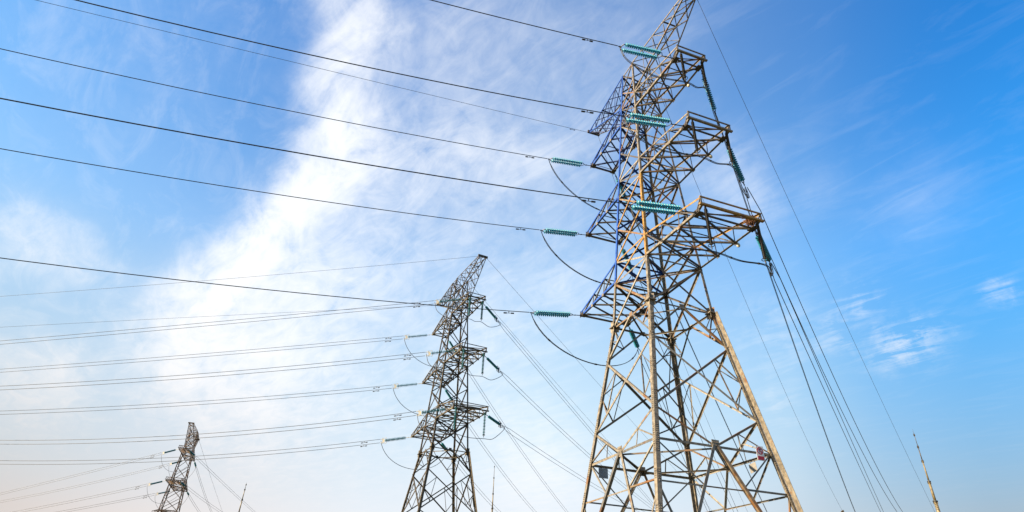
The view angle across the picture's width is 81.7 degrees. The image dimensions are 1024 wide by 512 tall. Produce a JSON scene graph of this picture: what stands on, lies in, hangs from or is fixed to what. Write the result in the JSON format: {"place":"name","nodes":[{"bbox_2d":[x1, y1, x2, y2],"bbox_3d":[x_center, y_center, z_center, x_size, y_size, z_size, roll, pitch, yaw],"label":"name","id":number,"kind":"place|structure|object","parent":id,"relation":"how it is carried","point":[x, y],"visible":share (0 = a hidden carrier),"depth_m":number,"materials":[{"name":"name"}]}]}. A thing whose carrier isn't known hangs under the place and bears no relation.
{"place":"outdoors","nodes":[
{"label":"outdoors","id":0,"kind":"place"},
{"bbox_2d":[1,455,157,494],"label":"power conductor","id":1,"kind":"object","parent":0,"point":[79,475],"visible":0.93,"depth_m":121.02,"materials":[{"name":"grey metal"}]},
{"bbox_2d":[2,452,161,492],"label":"power conductor","id":2,"kind":"object","parent":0,"point":[87,471],"visible":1,"depth_m":121.19,"materials":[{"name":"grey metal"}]},
{"bbox_2d":[69,415,415,443],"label":"power conductor","id":3,"kind":"object","parent":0,"point":[245,434],"visible":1,"depth_m":58.80,"materials":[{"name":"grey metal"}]},
{"bbox_2d":[0,0,1023,511],"label":"sky","id":4,"kind":"structure","parent":0,"point":[892,131],"materials":[{"name":"blue"}]},
{"bbox_2d":[501,371,652,506],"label":"power conductor","id":5,"kind":"object","parent":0,"point":[562,429],"visible":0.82,"depth_m":76.09,"materials":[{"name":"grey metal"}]},
{"bbox_3d":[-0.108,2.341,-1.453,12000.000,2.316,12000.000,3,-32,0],"label":"ground","id":6,"kind":"structure","parent":0,"visible":0},
{"bbox_2d":[153,422,199,511],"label":"transmission tower","id":7,"kind":"structure","parent":6,"relation":"on","point":[172,481],"depth_m":122.92,"materials":[{"name":"grey metal"}]},
{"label":"insulator string","id":8,"kind":"object","parent":7,"relation":"attached to","visible":0},
{"bbox_2d":[13,484,144,511],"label":"power conductor","id":9,"kind":"object","parent":8,"relation":"attached to","point":[85,497],"visible":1,"depth_m":116.51,"materials":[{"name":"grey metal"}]},
{"bbox_2d":[24,486,144,511],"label":"power conductor","id":10,"kind":"object","parent":8,"relation":"attached to","point":[89,498],"visible":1,"depth_m":116.33,"materials":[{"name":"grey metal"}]},
{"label":"insulator string","id":11,"kind":"object","parent":7,"relation":"attached to","visible":0},
{"bbox_2d":[0,465,167,502],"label":"power conductor","id":12,"kind":"object","parent":11,"relation":"hanging from","point":[84,485],"visible":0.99,"depth_m":130.78,"materials":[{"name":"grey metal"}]},
{"bbox_2d":[2,464,165,500],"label":"power conductor","id":13,"kind":"object","parent":11,"relation":"hanging from","point":[85,483],"visible":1,"depth_m":130.95,"materials":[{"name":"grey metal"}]},
{"bbox_2d":[401,254,488,511],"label":"transmission tower","id":14,"kind":"structure","parent":6,"relation":"on","point":[459,405],"depth_m":63.83,"materials":[{"name":"metal"}]},
{"bbox_2d":[11,306,414,326],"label":"earth wire","id":15,"kind":"object","parent":14,"relation":"attached to","point":[207,316],"visible":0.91,"depth_m":73.38,"materials":[{"name":"grey metal"}]},
{"bbox_2d":[0,256,475,296],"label":"earth wire","id":16,"kind":"object","parent":14,"relation":"attached to","point":[241,277],"visible":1,"depth_m":65.14,"materials":[{"name":"grey metal"}]},
{"bbox_2d":[380,436,410,443],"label":"insulator string","id":17,"kind":"object","parent":14,"relation":"attached to","point":[389,439],"visible":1,"depth_m":67.37,"materials":[{"name":"teal glass"}]},
{"bbox_2d":[0,439,379,460],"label":"power conductor","id":18,"kind":"object","parent":17,"relation":"attached to","point":[206,455],"visible":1,"depth_m":67.77,"materials":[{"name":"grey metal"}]},
{"bbox_2d":[11,443,375,464],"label":"power conductor","id":19,"kind":"object","parent":17,"relation":"attached to","point":[177,460],"visible":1,"depth_m":67.72,"materials":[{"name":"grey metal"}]},
{"bbox_2d":[381,443,446,469],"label":"jumper cable","id":20,"kind":"object","parent":17,"relation":"hanging from","point":[405,467],"visible":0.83,"depth_m":67.49,"materials":[{"name":"grey metal"}]},
{"bbox_2d":[392,383,422,388],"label":"insulator string","id":21,"kind":"object","parent":14,"relation":"attached to","point":[401,385],"visible":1,"depth_m":70.34,"materials":[{"name":"teal glass"}]},
{"bbox_2d":[0,388,390,414],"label":"power conductor","id":22,"kind":"object","parent":21,"relation":"attached to","point":[198,404],"visible":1,"depth_m":68.26,"materials":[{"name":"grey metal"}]},
{"bbox_2d":[9,385,388,410],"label":"power conductor","id":23,"kind":"object","parent":21,"relation":"attached to","point":[197,401],"visible":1,"depth_m":68.42,"materials":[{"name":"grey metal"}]},
{"bbox_2d":[405,334,426,339],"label":"insulator string","id":24,"kind":"object","parent":14,"relation":"attached to","point":[413,336],"visible":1,"depth_m":73.42,"materials":[{"name":"teal glass"}]},
{"bbox_2d":[7,336,398,368],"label":"power conductor","id":25,"kind":"object","parent":24,"relation":"attached to","point":[206,353],"visible":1,"depth_m":71.12,"materials":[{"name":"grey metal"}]},
{"bbox_2d":[9,339,398,371],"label":"power conductor","id":26,"kind":"object","parent":24,"relation":"attached to","point":[207,356],"visible":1,"depth_m":70.92,"materials":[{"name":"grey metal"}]},
{"bbox_2d":[416,407,451,415],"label":"insulator string","id":27,"kind":"object","parent":14,"relation":"attached to","point":[428,411],"visible":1,"depth_m":57.69,"materials":[{"name":"teal glass"}]},
{"bbox_2d":[8,411,415,440],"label":"power conductor","id":28,"kind":"object","parent":27,"relation":"attached to","point":[223,432],"visible":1,"depth_m":59.19,"materials":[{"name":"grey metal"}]},
{"bbox_2d":[417,414,504,439],"bbox_3d":[-4.347,16.977,58.367,9.944,2.564,2.912,19,-35,-24],"label":"jumper cable","id":29,"kind":"object","parent":27,"relation":"hanging from","point":[458,434],"visible":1,"depth_m":56.89,"materials":[{"name":"grey metal"}]},
{"bbox_2d":[427,349,459,356],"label":"insulator string","id":30,"kind":"object","parent":14,"relation":"attached to","point":[440,352],"visible":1,"depth_m":61.22,"materials":[{"name":"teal glass"}]},
{"bbox_2d":[4,356,420,389],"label":"power conductor","id":31,"kind":"object","parent":30,"relation":"attached to","point":[213,376],"visible":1,"depth_m":59.60,"materials":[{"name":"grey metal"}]},
{"bbox_2d":[9,352,424,385],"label":"power conductor","id":32,"kind":"object","parent":30,"relation":"attached to","point":[216,372],"visible":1,"depth_m":59.83,"materials":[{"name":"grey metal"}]},
{"bbox_2d":[426,354,502,379],"bbox_3d":[-4.271,11.863,61.789,9.398,2.212,2.665,21,-36,-26],"label":"jumper cable","id":33,"kind":"object","parent":30,"relation":"hanging from","point":[462,372],"visible":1,"depth_m":60.23,"materials":[{"name":"grey metal"}]},
{"bbox_2d":[434,298,466,304],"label":"insulator string","id":34,"kind":"object","parent":14,"relation":"attached to","point":[438,301],"visible":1,"depth_m":64.95,"materials":[{"name":"silver glass"}]},
{"bbox_2d":[0,304,429,344],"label":"power conductor","id":35,"kind":"object","parent":34,"relation":"attached to","point":[220,324],"visible":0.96,"depth_m":62.75,"materials":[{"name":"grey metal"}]},
{"bbox_2d":[3,301,427,340],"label":"power conductor","id":36,"kind":"object","parent":34,"relation":"attached to","point":[216,321],"visible":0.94,"depth_m":63.01,"materials":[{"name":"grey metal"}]},
{"bbox_2d":[453,407,456,430],"bbox_3d":[-5.475,15.636,56.858,0.278,2.624,0.278,3,-32,0],"label":"jumper insulator","id":37,"kind":"object","parent":14,"relation":"hanging from","point":[455,415],"visible":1,"depth_m":56.84,"materials":[{"name":"teal glass"}]},
{"bbox_2d":[468,297,470,317],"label":"jumper insulator","id":38,"kind":"object","parent":14,"relation":"hanging from","point":[469,305],"visible":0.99,"depth_m":64.36,"materials":[{"name":"grey"}]},
{"bbox_2d":[481,353,484,374],"bbox_3d":[-3.007,11.142,61.438,0.278,2.624,0.278,3,-32,0],"label":"jumper insulator","id":39,"kind":"object","parent":14,"relation":"hanging from","point":[482,369],"visible":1,"depth_m":61.36,"materials":[{"name":"grey"}]},
{"bbox_2d":[483,413,485,437],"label":"jumper insulator","id":40,"kind":"object","parent":14,"relation":"hanging from","point":[484,420],"visible":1,"depth_m":57.91,"materials":[{"name":"grey"}]},
{"bbox_2d":[483,303,497,321],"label":"insulator string","id":41,"kind":"object","parent":14,"relation":"attached to","point":[492,314],"visible":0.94,"depth_m":67.17,"materials":[{"name":"teal glass"}]},
{"bbox_2d":[485,356,499,372],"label":"insulator string","id":42,"kind":"object","parent":14,"relation":"attached to","point":[493,364],"visible":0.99,"depth_m":63.69,"materials":[{"name":"teal glass"}]},
{"bbox_2d":[487,415,501,427],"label":"insulator string","id":43,"kind":"object","parent":14,"relation":"attached to","point":[493,420],"visible":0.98,"depth_m":60.29,"materials":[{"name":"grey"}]},
{"bbox_2d":[502,425,628,503],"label":"power conductor","id":44,"kind":"object","parent":43,"relation":"attached to","point":[556,460],"visible":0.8,"depth_m":71.52,"materials":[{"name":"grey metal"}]},
{"bbox_2d":[501,426,638,511],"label":"power conductor","id":45,"kind":"object","parent":43,"relation":"attached to","point":[561,467],"visible":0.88,"depth_m":72.68,"materials":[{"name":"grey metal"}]},
{"bbox_2d":[471,285,673,511],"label":"earth wire","id":46,"kind":"object","parent":14,"relation":"attached to","point":[557,384],"visible":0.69,"depth_m":83.73,"materials":[{"name":"grey metal"}]},
{"bbox_2d":[498,320,652,502],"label":"power conductor","id":47,"kind":"object","parent":14,"relation":"attached to","point":[560,393],"visible":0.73,"depth_m":79.08,"materials":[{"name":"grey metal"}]},
{"bbox_2d":[500,372,651,508],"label":"power conductor","id":48,"kind":"object","parent":14,"relation":"attached to","point":[560,431],"visible":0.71,"depth_m":73.36,"materials":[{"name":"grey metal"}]},
{"bbox_2d":[498,322,654,507],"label":"power conductor","id":49,"kind":"object","parent":14,"relation":"attached to","point":[564,401],"visible":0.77,"depth_m":80.14,"materials":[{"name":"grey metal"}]},
{"bbox_2d":[488,260,708,506],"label":"earth wire","id":50,"kind":"object","parent":14,"relation":"attached to","point":[586,370],"visible":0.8,"depth_m":81.24,"materials":[{"name":"grey metal"}]},
{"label":"insulator string","id":51,"kind":"object","parent":14,"relation":"attached to","visible":0},
{"bbox_2d":[458,356,565,511],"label":"power conductor","id":52,"kind":"object","parent":51,"relation":"attached to","point":[513,441],"visible":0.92,"depth_m":90.33,"materials":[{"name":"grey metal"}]},
{"bbox_2d":[465,364,564,507],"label":"power conductor","id":53,"kind":"object","parent":51,"relation":"attached to","point":[512,436],"visible":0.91,"depth_m":90.46,"materials":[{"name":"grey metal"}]},
{"bbox_2d":[491,465,494,511],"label":"lightning mast","id":54,"kind":"object","parent":6,"relation":"on","point":[493,492],"visible":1,"depth_m":112.90,"materials":[{"name":"beige metal"}]},
{"bbox_2d":[580,0,802,511],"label":"transmission tower","id":55,"kind":"structure","parent":6,"relation":"on","point":[649,298],"depth_m":33.16,"materials":[{"name":"metal"}]},
{"bbox_2d":[37,0,588,132],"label":"earth wire","id":56,"kind":"object","parent":55,"relation":"attached to","point":[299,63],"visible":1,"depth_m":40.28,"materials":[{"name":"grey metal"}]},
{"bbox_2d":[530,310,581,317],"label":"insulator string","id":57,"kind":"object","parent":55,"relation":"attached to","point":[547,313],"visible":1,"depth_m":38.51,"materials":[{"name":"teal glass"}]},
{"bbox_2d":[0,257,528,313],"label":"power conductor","id":58,"kind":"object","parent":57,"relation":"attached to","point":[257,288],"visible":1,"depth_m":32.28,"materials":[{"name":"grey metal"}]},
{"bbox_2d":[531,313,637,365],"bbox_3d":[5.122,6.069,39.836,9.724,2.375,0.108,22,-37,-28],"label":"jumper cable","id":59,"kind":"object","parent":57,"relation":"hanging from","point":[548,339],"visible":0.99,"depth_m":38.56,"materials":[{"name":"grey metal"}]},
{"bbox_2d":[540,228,586,236],"bbox_3d":[3.700,-1.649,41.834,3.781,0.270,0.570,5,-31,-22],"label":"insulator string","id":60,"kind":"object","parent":55,"relation":"attached to","point":[559,232],"visible":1,"depth_m":41.65,"materials":[{"name":"teal glass"}]},
{"bbox_2d":[0,148,538,229],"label":"power conductor","id":61,"kind":"object","parent":60,"relation":"attached to","point":[262,192],"visible":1,"depth_m":34.50,"materials":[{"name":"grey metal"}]},
{"bbox_2d":[541,231,631,284],"bbox_3d":[5.581,0.671,42.681,8.976,2.332,0.114,22,-37,-29],"label":"jumper cable","id":62,"kind":"object","parent":60,"relation":"hanging from","point":[569,266],"visible":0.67,"depth_m":41.30,"materials":[{"name":"grey metal"}]},
{"bbox_2d":[549,157,591,166],"bbox_3d":[4.433,-7.097,44.916,3.781,0.270,0.570,5,-31,-21],"label":"insulator string","id":63,"kind":"object","parent":55,"relation":"attached to","point":[565,162],"visible":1,"depth_m":44.78,"materials":[{"name":"teal glass"}]},
{"bbox_2d":[0,48,546,158],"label":"power conductor","id":64,"kind":"object","parent":63,"relation":"attached to","point":[266,106],"visible":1,"depth_m":37.31,"materials":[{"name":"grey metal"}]},
{"bbox_2d":[548,159,628,213],"bbox_3d":[6.045,-4.830,45.553,8.286,2.533,0.114,22,-37,-28],"label":"jumper cable","id":65,"kind":"object","parent":63,"relation":"hanging from","point":[573,193],"visible":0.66,"depth_m":44.20,"materials":[{"name":"grey metal"}]},
{"bbox_2d":[599,466,607,478],"bbox_3d":[4.774,11.309,30.935,0.540,0.610,0.012,13,-33,-16],"label":"number plate","id":66,"kind":"object","parent":55,"relation":"attached to","point":[603,472],"visible":0.95,"depth_m":30.91,"materials":[{"name":"grey metal"}]},
{"bbox_2d":[614,173,627,202],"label":"insulator string","id":67,"kind":"object","parent":55,"relation":"attached to","point":[621,188],"visible":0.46,"depth_m":46.98,"materials":[{"name":"teal glass"}]},
{"bbox_2d":[630,208,766,510],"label":"power conductor","id":68,"kind":"object","parent":67,"relation":"attached to","point":[707,381],"visible":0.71,"depth_m":61.68,"materials":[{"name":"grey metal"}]},
{"bbox_2d":[633,216,766,511],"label":"power conductor","id":69,"kind":"object","parent":67,"relation":"attached to","point":[706,380],"visible":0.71,"depth_m":61.86,"materials":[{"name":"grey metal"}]},
{"bbox_2d":[620,244,632,271],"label":"insulator string","id":70,"kind":"object","parent":55,"relation":"attached to","point":[623,253],"visible":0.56,"depth_m":44.23,"materials":[{"name":"teal glass"}]},
{"bbox_2d":[632,276,733,511],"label":"power conductor","id":71,"kind":"object","parent":70,"relation":"attached to","point":[688,410],"visible":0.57,"depth_m":59.79,"materials":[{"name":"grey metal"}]},
{"bbox_2d":[628,326,638,348],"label":"insulator string","id":72,"kind":"object","parent":55,"relation":"attached to","point":[635,342],"visible":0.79,"depth_m":41.62,"materials":[{"name":"teal glass"}]},
{"bbox_2d":[618,43,673,59],"bbox_3d":[8.226,-12.400,36.059,3.981,0.270,0.690,4,-31,-20],"label":"insulator string","id":73,"kind":"object","parent":55,"relation":"attached to","point":[647,49],"visible":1,"depth_m":35.90,"materials":[{"name":"teal glass"}]},
{"bbox_2d":[431,0,617,45],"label":"power conductor","id":74,"kind":"object","parent":73,"relation":"attached to","point":[584,39],"visible":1,"depth_m":33.47,"materials":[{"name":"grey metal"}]},
{"bbox_2d":[619,46,719,125],"bbox_3d":[10.678,-10.558,36.409,9.237,2.030,2.107,23,-37,-29],"label":"jumper cable","id":75,"kind":"object","parent":73,"relation":"hanging from","point":[673,80],"visible":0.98,"depth_m":35.10,"materials":[{"name":"grey metal"}]},
{"bbox_2d":[622,112,684,127],"bbox_3d":[7.777,-7.353,32.335,3.981,0.270,0.690,4,-31,-19],"label":"insulator string","id":76,"kind":"object","parent":55,"relation":"attached to","point":[648,123],"visible":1,"depth_m":32.17,"materials":[{"name":"teal glass"}]},
{"bbox_2d":[75,0,620,115],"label":"power conductor","id":77,"kind":"object","parent":76,"relation":"attached to","point":[340,61],"visible":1,"depth_m":27.14,"materials":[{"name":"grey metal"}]},
{"bbox_2d":[623,117,749,198],"bbox_3d":[10.661,-5.461,32.734,10.109,2.018,2.068,21,-36,-27],"label":"jumper cable","id":78,"kind":"object","parent":76,"relation":"hanging from","point":[651,145],"visible":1,"depth_m":31.46,"materials":[{"name":"grey metal"}]},
{"bbox_2d":[627,200,696,214],"bbox_3d":[7.289,-2.285,28.528,3.981,0.270,0.690,5,-31,-21],"label":"insulator string","id":79,"kind":"object","parent":55,"relation":"attached to","point":[646,205],"visible":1,"depth_m":28.34,"materials":[{"name":"teal glass"}]},
{"bbox_2d":[0,98,626,203],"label":"power conductor","id":80,"kind":"object","parent":79,"relation":"attached to","point":[303,153],"visible":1,"depth_m":22.78,"materials":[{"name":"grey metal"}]},
{"bbox_2d":[629,205,773,276],"bbox_3d":[10.554,-0.483,29.175,10.924,2.422,2.194,21,-36,-27],"label":"jumper cable","id":81,"kind":"object","parent":79,"relation":"hanging from","point":[698,249],"visible":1,"depth_m":27.59,"materials":[{"name":"grey metal"}]},
{"bbox_2d":[598,136,747,511],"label":"earth wire","id":82,"kind":"object","parent":55,"relation":"attached to","point":[676,344],"visible":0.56,"depth_m":61.96,"materials":[{"name":"grey metal"}]},
{"bbox_2d":[680,52,687,80],"bbox_3d":[10.376,-11.514,35.897,0.338,2.542,0.338,3,-32,0],"label":"jumper insulator","id":83,"kind":"object","parent":55,"relation":"hanging from","point":[683,66],"visible":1,"depth_m":35.80,"materials":[{"name":"grey"}]},
{"bbox_2d":[691,119,700,154],"bbox_3d":[9.939,-6.494,32.149,0.338,2.542,0.338,3,-32,0],"label":"jumper insulator","id":84,"kind":"object","parent":55,"relation":"hanging from","point":[694,136],"visible":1,"depth_m":32.03,"materials":[{"name":"grey"}]},
{"bbox_2d":[700,59,708,87],"bbox_3d":[11.780,-11.188,36.319,0.338,2.542,0.338,3,-32,0],"label":"jumper insulator","id":85,"kind":"object","parent":55,"relation":"hanging from","point":[703,73],"visible":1,"depth_m":36.20,"materials":[{"name":"grey"}]},
{"bbox_2d":[700,68,715,114],"bbox_3d":[12.644,-10.591,38.103,0.344,0.244,3.415,-15,-57,26],"label":"insulator string","id":86,"kind":"object","parent":55,"relation":"attached to","point":[714,105],"visible":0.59,"depth_m":38.26,"materials":[{"name":"teal glass"}]},
{"bbox_2d":[704,206,714,248],"bbox_3d":[9.428,-1.397,28.396,0.338,2.542,0.338,3,-32,0],"label":"jumper insulator","id":87,"kind":"object","parent":55,"relation":"hanging from","point":[711,243],"visible":1,"depth_m":28.32,"materials":[{"name":"black"}]},
{"bbox_2d":[725,130,734,164],"bbox_3d":[12.036,-6.006,32.780,0.338,2.542,0.338,3,-32,0],"label":"jumper insulator","id":88,"kind":"object","parent":55,"relation":"hanging from","point":[729,147],"visible":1,"depth_m":32.71,"materials":[{"name":"grey"}]},
{"bbox_2d":[724,139,744,185],"bbox_3d":[12.998,-5.440,34.510,0.344,0.244,3.415,-18,-58,30],"label":"insulator string","id":89,"kind":"object","parent":55,"relation":"attached to","point":[739,171],"visible":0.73,"depth_m":34.64,"materials":[{"name":"teal glass"}]},
{"bbox_2d":[653,78,840,507],"bbox_3d":[28.187,10.867,63.258,0.024,20.053,69.837,-16,-37,28],"label":"earth wire","id":90,"kind":"object","parent":55,"relation":"attached to","point":[739,286],"visible":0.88,"depth_m":54.50,"materials":[{"name":"grey metal"}]},
{"bbox_2d":[743,215,756,226],"bbox_3d":[12.164,-1.772,30.188,0.805,0.672,0.750,3,-32,0],"label":"bird nest","id":91,"kind":"object","parent":55,"relation":"on","point":[748,222],"visible":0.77,"depth_m":30.13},
{"bbox_2d":[749,460,756,472],"bbox_3d":[11.587,10.116,28.443,0.025,0.600,0.540,13,-33,-16],"label":"number plate","id":92,"kind":"object","parent":55,"relation":"attached to","point":[753,467],"visible":0.95,"depth_m":28.41,"materials":[{"name":"white metal"}]},
{"bbox_2d":[755,446,764,460],"bbox_3d":[11.470,9.130,27.357,0.430,0.660,0.069,13,-33,-16],"label":"warning sign","id":93,"kind":"object","parent":55,"relation":"attached to","point":[760,453],"visible":1,"depth_m":27.34,"materials":[{"name":"white metal"}]},
{"bbox_2d":[756,220,768,263],"bbox_3d":[12.318,-0.724,29.266,0.338,2.542,0.338,3,-32,0],"label":"jumper insulator","id":94,"kind":"object","parent":55,"relation":"hanging from","point":[761,241],"visible":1,"depth_m":29.20,"materials":[{"name":"grey"}]},
{"bbox_2d":[755,230,771,263],"bbox_3d":[13.293,-0.496,31.354,0.344,0.244,3.415,-16,-40,28],"label":"insulator string","id":95,"kind":"object","parent":55,"relation":"attached to","point":[767,254],"visible":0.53,"depth_m":31.33,"materials":[{"name":"teal glass"}]},
{"bbox_2d":[769,263,880,511],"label":"power conductor","id":96,"kind":"object","parent":95,"relation":"attached to","point":[818,377],"visible":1,"depth_m":43.06,"materials":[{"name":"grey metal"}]},
{"bbox_2d":[771,263,882,509],"bbox_3d":[33.269,18.753,57.175,0.143,3.729,72.287,-16,-37,28],"label":"power conductor","id":97,"kind":"object","parent":95,"relation":"attached to","point":[820,370],"visible":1,"depth_m":41.62,"materials":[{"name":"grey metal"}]},
{"bbox_2d":[716,116,854,510],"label":"power conductor","id":98,"kind":"object","parent":55,"relation":"attached to","point":[788,329],"visible":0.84,"depth_m":51.23,"materials":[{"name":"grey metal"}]},
{"bbox_2d":[717,117,854,509],"bbox_3d":[30.874,13.951,60.448,0.059,15.469,70.428,-15,-36,26],"label":"power conductor","id":99,"kind":"object","parent":55,"relation":"attached to","point":[795,347],"visible":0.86,"depth_m":52.68,"materials":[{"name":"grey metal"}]},
{"bbox_2d":[698,2,934,511],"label":"earth wire","id":100,"kind":"object","parent":55,"relation":"attached to","point":[800,225],"visible":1,"depth_m":48.26,"materials":[{"name":"grey metal"}]},
{"bbox_2d":[744,189,895,509],"bbox_3d":[34.520,17.120,58.570,0.213,10.013,74.399,-18,-37,30],"label":"power conductor","id":101,"kind":"object","parent":55,"relation":"attached to","point":[820,365],"visible":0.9,"depth_m":44.90,"materials":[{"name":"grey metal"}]},
{"bbox_2d":[747,187,902,511],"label":"power conductor","id":102,"kind":"object","parent":55,"relation":"attached to","point":[816,338],"visible":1,"depth_m":42.19,"materials":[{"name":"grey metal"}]},
{"bbox_2d":[912,429,939,511],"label":"lightning mast","id":103,"kind":"object","parent":6,"relation":"on","point":[935,502],"visible":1,"depth_m":57.71,"materials":[{"name":"beige metal"}]},
{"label":"substation gantry","id":104,"kind":"object","parent":6,"relation":"on","visible":0},
{"bbox_2d":[638,351,706,509],"bbox_3d":[18.393,21.865,62.193,0.143,4.603,52.317,-10,-34,19],"label":"power conductor","id":105,"kind":"object","parent":104,"relation":"attached to","point":[668,423],"visible":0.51,"depth_m":52.94,"materials":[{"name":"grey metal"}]},
{"bbox_2d":[639,349,709,509],"bbox_3d":[18.689,21.814,62.089,0.143,4.603,52.317,-10,-34,19],"label":"power conductor","id":106,"kind":"object","parent":104,"relation":"attached to","point":[671,422],"visible":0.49,"depth_m":50.50,"materials":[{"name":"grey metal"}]},
{"bbox_2d":[639,281,737,510],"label":"power conductor","id":107,"kind":"object","parent":104,"relation":"attached to","point":[690,401],"visible":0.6,"depth_m":59.40,"materials":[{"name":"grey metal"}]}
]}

